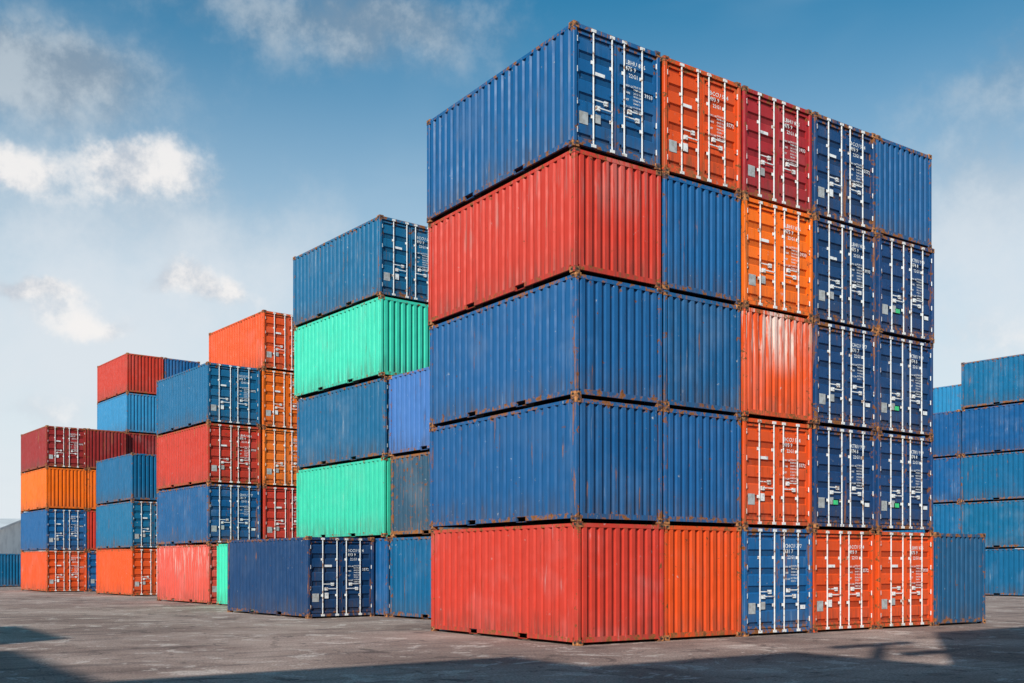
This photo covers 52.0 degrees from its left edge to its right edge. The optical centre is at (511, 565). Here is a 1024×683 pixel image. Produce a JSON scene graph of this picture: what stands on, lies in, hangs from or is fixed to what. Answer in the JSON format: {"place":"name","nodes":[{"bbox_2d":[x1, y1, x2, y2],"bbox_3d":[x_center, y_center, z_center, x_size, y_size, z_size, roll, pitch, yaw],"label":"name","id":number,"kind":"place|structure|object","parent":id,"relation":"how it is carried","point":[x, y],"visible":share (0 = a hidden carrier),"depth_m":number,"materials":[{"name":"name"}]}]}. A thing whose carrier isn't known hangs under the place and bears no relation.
{"place":"outdoors","nodes":[
{"label":"outdoors","id":0,"kind":"place"},
{"bbox_2d":[0,518,31,553],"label":"warehouse","id":1,"kind":"structure","parent":0,"point":[10,536],"depth_m":147.44,"materials":[{"name":"grey metal"}]},
{"bbox_2d":[0,586,1023,682],"bbox_3d":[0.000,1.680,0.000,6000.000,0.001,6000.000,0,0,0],"label":"ground","id":2,"kind":"structure","parent":0,"point":[69,637],"depth_m":20.42,"materials":[{"name":"concrete"}]},
{"bbox_2d":[0,554,20,585],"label":"shipping container","id":3,"kind":"object","parent":2,"relation":"on","point":[10,569],"visible":0.91,"depth_m":81.27,"materials":[{"name":"metal"}]},
{"bbox_2d":[21,550,86,591],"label":"shipping container","id":4,"kind":"object","parent":2,"relation":"on","point":[47,570],"visible":0.99,"depth_m":66.22,"materials":[{"name":"metal"}]},
{"bbox_2d":[21,509,86,550],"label":"shipping container","id":5,"kind":"object","parent":4,"relation":"on","point":[52,530],"visible":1,"depth_m":66.24,"materials":[{"name":"metal"}]},
{"bbox_2d":[21,467,86,511],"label":"shipping container","id":6,"kind":"object","parent":5,"relation":"on","point":[53,488],"visible":0.95,"depth_m":66.24,"materials":[{"name":"metal"}]},
{"bbox_2d":[21,425,86,472],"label":"shipping container","id":7,"kind":"object","parent":6,"relation":"on","point":[52,446],"visible":0.96,"depth_m":66.27,"materials":[{"name":"metal"}]},
{"bbox_2d":[87,551,95,591],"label":"shipping container","id":8,"kind":"object","parent":2,"relation":"on","point":[91,570],"visible":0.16,"depth_m":66.92,"materials":[{"name":"metal"}]},
{"bbox_2d":[65,510,114,550],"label":"shipping container","id":9,"kind":"object","parent":8,"relation":"on","point":[91,530],"visible":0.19,"depth_m":66.88,"materials":[{"name":"metal"}]},
{"bbox_2d":[76,469,101,510],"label":"shipping container","id":10,"kind":"object","parent":9,"relation":"on","point":[90,489],"visible":0.14,"depth_m":66.89,"materials":[{"name":"metal"}]},
{"bbox_2d":[86,428,125,469],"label":"shipping container","id":11,"kind":"object","parent":10,"relation":"on","point":[103,444],"visible":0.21,"depth_m":67.39,"materials":[{"name":"metal"}]},
{"bbox_2d":[96,548,156,595],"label":"shipping container","id":12,"kind":"object","parent":2,"relation":"on","point":[132,571],"visible":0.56,"depth_m":57.68,"materials":[{"name":"metal"}]},
{"bbox_2d":[96,500,174,549],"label":"shipping container","id":13,"kind":"object","parent":12,"relation":"on","point":[128,524],"visible":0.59,"depth_m":57.77,"materials":[{"name":"metal"}]},
{"bbox_2d":[96,452,162,504],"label":"shipping container","id":14,"kind":"object","parent":13,"relation":"on","point":[127,477],"visible":0.81,"depth_m":57.69,"materials":[{"name":"metal"}]},
{"bbox_2d":[157,544,216,603],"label":"shipping container","id":15,"kind":"object","parent":2,"relation":"on","point":[188,573],"visible":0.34,"depth_m":46.68,"materials":[{"name":"metal"}]},
{"bbox_2d":[157,483,260,545],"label":"shipping container","id":16,"kind":"object","parent":15,"relation":"on","point":[206,513],"visible":0.94,"depth_m":45.97,"materials":[{"name":"metal"}]},
{"bbox_2d":[156,422,260,490],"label":"shipping container","id":17,"kind":"object","parent":16,"relation":"on","point":[211,453],"visible":0.94,"depth_m":46.01,"materials":[{"name":"metal"}]},
{"bbox_2d":[156,361,259,435],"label":"shipping container","id":18,"kind":"object","parent":17,"relation":"on","point":[215,393],"visible":0.91,"depth_m":45.99,"materials":[{"name":"metal"}]},
{"bbox_2d":[217,543,226,604],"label":"shipping container","id":19,"kind":"object","parent":2,"relation":"on","point":[221,573],"visible":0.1,"depth_m":43.84,"materials":[{"name":"metal"}]},
{"bbox_2d":[227,536,373,618],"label":"shipping container","id":20,"kind":"object","parent":2,"relation":"on","point":[306,576],"visible":1,"depth_m":34.06,"materials":[{"name":"metal"}]},
{"bbox_2d":[374,537,389,616],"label":"shipping container","id":21,"kind":"object","parent":2,"relation":"on","point":[381,576],"visible":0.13,"depth_m":34.14,"materials":[{"name":"metal"}]},
{"bbox_2d":[296,456,426,537],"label":"shipping container","id":22,"kind":"object","parent":21,"relation":"on","point":[349,500],"visible":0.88,"depth_m":35.87,"materials":[{"name":"metal"}]},
{"bbox_2d":[297,376,400,469],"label":"shipping container","id":23,"kind":"object","parent":22,"relation":"on","point":[349,424],"visible":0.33,"depth_m":35.97,"materials":[{"name":"metal"}]},
{"bbox_2d":[294,295,429,398],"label":"shipping container","id":24,"kind":"object","parent":23,"relation":"on","point":[379,336],"visible":0.88,"depth_m":34.91,"materials":[{"name":"metal"}]},
{"bbox_2d":[293,214,427,327],"bbox_3d":[-5.199,-9.998,36.919,2.442,2.591,6.072,0,0,-39],"label":"shipping container","id":25,"kind":"object","parent":24,"relation":"on","point":[378,255],"visible":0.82,"depth_m":34.92,"materials":[{"name":"metal"}]},
{"bbox_2d":[390,536,430,618],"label":"shipping container","id":26,"kind":"object","parent":2,"relation":"on","point":[410,576],"visible":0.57,"depth_m":32.97,"materials":[{"name":"metal"}]},
{"bbox_2d":[391,452,471,536],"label":"shipping container","id":27,"kind":"object","parent":26,"relation":"on","point":[410,494],"visible":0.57,"depth_m":32.97,"materials":[{"name":"metal"}]},
{"bbox_2d":[389,367,440,455],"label":"shipping container","id":28,"kind":"object","parent":27,"relation":"on","point":[409,409],"visible":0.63,"depth_m":32.98,"materials":[{"name":"metal"}]},
{"bbox_2d":[431,521,663,645],"bbox_3d":[0.640,0.383,24.983,2.442,2.591,6.072,0,0,-35],"label":"shipping container","id":29,"kind":"object","parent":2,"relation":"on","point":[577,583],"visible":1,"depth_m":22.94,"materials":[{"name":"metal"}]},
{"bbox_2d":[429,396,662,528],"bbox_3d":[0.605,-2.212,24.981,2.442,2.591,6.072,0,0,-35],"label":"shipping container","id":30,"kind":"object","parent":29,"relation":"on","point":[576,458],"visible":1,"depth_m":23.03,"materials":[{"name":"metal"}]},
{"bbox_2d":[429,271,661,426],"bbox_3d":[0.603,-4.808,24.993,2.442,2.591,6.072,0,0,-35],"label":"shipping container","id":31,"kind":"object","parent":30,"relation":"on","point":[576,333],"visible":0.89,"depth_m":22.99,"materials":[{"name":"metal"}]},
{"bbox_2d":[428,146,660,325],"bbox_3d":[0.575,-7.402,24.972,2.442,2.591,6.072,0,0,-35],"label":"shipping container","id":32,"kind":"object","parent":31,"relation":"on","point":[573,209],"visible":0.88,"depth_m":22.96,"materials":[{"name":"metal"}]},
{"bbox_2d":[427,20,659,223],"bbox_3d":[0.553,-9.998,24.915,2.442,2.591,6.072,0,0,-35],"label":"shipping container","id":33,"kind":"object","parent":32,"relation":"on","point":[577,84],"visible":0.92,"depth_m":22.95,"materials":[{"name":"metal"}]},
{"bbox_2d":[664,524,740,640],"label":"shipping container","id":34,"kind":"object","parent":2,"relation":"on","point":[702,580],"visible":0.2,"depth_m":23.90,"materials":[{"name":"metal"}]},
{"bbox_2d":[550,407,740,525],"bbox_3d":[2.648,-2.212,26.404,2.442,2.591,6.072,0,0,-35],"label":"shipping container","id":35,"kind":"object","parent":34,"relation":"on","point":[701,468],"visible":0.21,"depth_m":23.91,"materials":[{"name":"metal"}]},
{"bbox_2d":[649,290,740,415],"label":"shipping container","id":36,"kind":"object","parent":35,"relation":"on","point":[700,354],"visible":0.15,"depth_m":23.92,"materials":[{"name":"metal"}]},
{"bbox_2d":[661,172,740,304],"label":"shipping container","id":37,"kind":"object","parent":36,"relation":"on","point":[700,240],"visible":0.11,"depth_m":23.88,"materials":[{"name":"metal"}]},
{"bbox_2d":[660,55,740,193],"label":"shipping container","id":38,"kind":"object","parent":37,"relation":"on","point":[700,126],"visible":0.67,"depth_m":23.93,"materials":[{"name":"metal"}]},
{"bbox_2d":[741,526,812,636],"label":"shipping container","id":39,"kind":"object","parent":2,"relation":"on","point":[776,580],"visible":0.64,"depth_m":25.34,"materials":[{"name":"metal"}]},
{"bbox_2d":[680,416,811,527],"bbox_3d":[4.736,-2.212,27.867,2.442,2.591,6.072,0,0,-35],"label":"shipping container","id":40,"kind":"object","parent":39,"relation":"on","point":[776,473],"visible":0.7,"depth_m":25.40,"materials":[{"name":"metal"}]},
{"bbox_2d":[729,305,812,423],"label":"shipping container","id":41,"kind":"object","parent":40,"relation":"on","point":[775,366],"visible":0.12,"depth_m":25.28,"materials":[{"name":"metal"}]},
{"bbox_2d":[740,195,812,318],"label":"shipping container","id":42,"kind":"object","parent":41,"relation":"on","point":[776,258],"visible":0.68,"depth_m":25.34,"materials":[{"name":"metal"}]},
{"bbox_2d":[741,85,811,213],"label":"shipping container","id":43,"kind":"object","parent":42,"relation":"on","point":[776,151],"visible":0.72,"depth_m":25.41,"materials":[{"name":"metal"}]},
{"bbox_2d":[812,528,874,632],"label":"shipping container","id":44,"kind":"object","parent":2,"relation":"on","point":[842,579],"visible":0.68,"depth_m":26.83,"materials":[{"name":"metal"}]},
{"bbox_2d":[751,424,875,529],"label":"shipping container","id":45,"kind":"object","parent":44,"relation":"on","point":[843,478],"visible":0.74,"depth_m":26.83,"materials":[{"name":"metal"}]},
{"bbox_2d":[799,319,876,430],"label":"shipping container","id":46,"kind":"object","parent":45,"relation":"on","point":[844,377],"visible":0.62,"depth_m":26.78,"materials":[{"name":"metal"}]},
{"bbox_2d":[813,215,875,331],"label":"shipping container","id":47,"kind":"object","parent":46,"relation":"on","point":[844,275],"visible":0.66,"depth_m":26.82,"materials":[{"name":"metal"}]},
{"bbox_2d":[812,111,875,232],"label":"shipping container","id":48,"kind":"object","parent":47,"relation":"on","point":[843,173],"visible":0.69,"depth_m":26.83,"materials":[{"name":"metal"}]},
{"bbox_2d":[874,530,933,628],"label":"shipping container","id":49,"kind":"object","parent":2,"relation":"on","point":[903,578],"visible":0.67,"depth_m":28.15,"materials":[{"name":"metal"}]},
{"bbox_2d":[816,431,933,531],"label":"shipping container","id":50,"kind":"object","parent":49,"relation":"on","point":[904,482],"visible":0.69,"depth_m":28.22,"materials":[{"name":"metal"}]},
{"bbox_2d":[861,332,933,437],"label":"shipping container","id":51,"kind":"object","parent":50,"relation":"on","point":[904,386],"visible":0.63,"depth_m":28.27,"materials":[{"name":"metal"}]},
{"bbox_2d":[876,233,934,342],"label":"shipping container","id":52,"kind":"object","parent":51,"relation":"on","point":[904,290],"visible":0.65,"depth_m":28.23,"materials":[{"name":"metal"}]},
{"bbox_2d":[875,135,931,248],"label":"shipping container","id":53,"kind":"object","parent":52,"relation":"on","point":[903,193],"visible":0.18,"depth_m":28.29,"materials":[{"name":"metal"}]},
{"bbox_2d":[933,532,985,625],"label":"shipping container","id":54,"kind":"object","parent":2,"relation":"on","point":[958,578],"visible":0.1,"depth_m":29.58,"materials":[{"name":"metal"}]},
{"bbox_2d":[985,549,1023,594],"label":"shipping container","id":55,"kind":"object","parent":2,"relation":"on","point":[1004,571],"visible":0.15,"depth_m":56.70,"materials":[{"name":"metal"}]},
{"bbox_2d":[961,500,1023,548],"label":"shipping container","id":56,"kind":"object","parent":55,"relation":"on","point":[999,524],"visible":0.87,"depth_m":57.08,"materials":[{"name":"metal"}]},
{"bbox_2d":[961,451,1023,501],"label":"shipping container","id":57,"kind":"object","parent":56,"relation":"on","point":[992,477],"visible":0.98,"depth_m":57.28,"materials":[{"name":"metal"}]},
{"bbox_2d":[962,402,1023,455],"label":"shipping container","id":58,"kind":"object","parent":57,"relation":"on","point":[993,429],"visible":0.95,"depth_m":57.27,"materials":[{"name":"metal"}]},
{"bbox_2d":[961,354,1023,408],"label":"shipping container","id":59,"kind":"object","parent":58,"relation":"on","point":[993,382],"visible":0.91,"depth_m":57.28,"materials":[{"name":"metal"}]},
{"bbox_2d":[0,0,1023,548],"label":"sky","id":60,"kind":"structure","parent":0,"point":[166,166],"materials":[{"name":"blue"}]},
{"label":"shipping container","id":61,"kind":"object","parent":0,"visible":0},
{"bbox_2d":[222,486,296,543],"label":"shipping container","id":62,"kind":"object","parent":61,"relation":"on","point":[278,512],"visible":0.27,"depth_m":46.89,"materials":[{"name":"metal"}]},
{"bbox_2d":[250,427,305,487],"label":"shipping container","id":63,"kind":"object","parent":62,"relation":"on","point":[278,457],"visible":0.41,"depth_m":46.94,"materials":[{"name":"metal"}]},
{"bbox_2d":[260,368,302,430],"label":"shipping container","id":64,"kind":"object","parent":63,"relation":"on","point":[278,405],"visible":0.34,"depth_m":46.95,"materials":[{"name":"metal"}]},
{"bbox_2d":[209,310,293,372],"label":"shipping container","id":65,"kind":"object","parent":64,"relation":"on","point":[264,339],"visible":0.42,"depth_m":47.24,"materials":[{"name":"metal"}]},
{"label":"shipping container","id":66,"kind":"object","parent":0,"visible":0},
{"bbox_2d":[126,432,156,454],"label":"shipping container","id":67,"kind":"object","parent":66,"relation":"on","point":[139,443],"visible":0.16,"depth_m":69.24,"materials":[{"name":"metal"}]},
{"bbox_2d":[97,392,155,434],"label":"shipping container","id":68,"kind":"object","parent":67,"relation":"on","point":[131,412],"visible":0.65,"depth_m":69.51,"materials":[{"name":"metal"}]},
{"bbox_2d":[97,353,163,402],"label":"shipping container","id":69,"kind":"object","parent":68,"relation":"on","point":[130,373],"visible":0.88,"depth_m":69.64,"materials":[{"name":"metal"}]},
{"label":"shipping container","id":70,"kind":"object","parent":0,"visible":0},
{"bbox_2d":[163,357,199,378],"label":"shipping container","id":71,"kind":"object","parent":70,"relation":"on","point":[171,367],"visible":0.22,"depth_m":70.68,"materials":[{"name":"metal"}]},
{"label":"shipping container","id":72,"kind":"object","parent":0,"visible":0},
{"bbox_2d":[882,502,960,533],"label":"shipping container","id":73,"kind":"object","parent":72,"relation":"on","point":[946,518],"visible":0.03,"depth_m":59.30,"materials":[{"name":"metal"}]},
{"bbox_2d":[933,456,969,503],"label":"shipping container","id":74,"kind":"object","parent":73,"relation":"on","point":[946,480],"visible":0.1,"depth_m":59.29,"materials":[{"name":"metal"}]},
{"bbox_2d":[922,410,967,458],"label":"shipping container","id":75,"kind":"object","parent":74,"relation":"on","point":[947,432],"visible":0.14,"depth_m":59.28,"materials":[{"name":"metal"}]},
{"bbox_2d":[933,384,961,412],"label":"shipping container","id":76,"kind":"object","parent":75,"relation":"on","point":[946,398],"visible":0.06,"depth_m":65.98,"materials":[{"name":"metal"}]}
]}

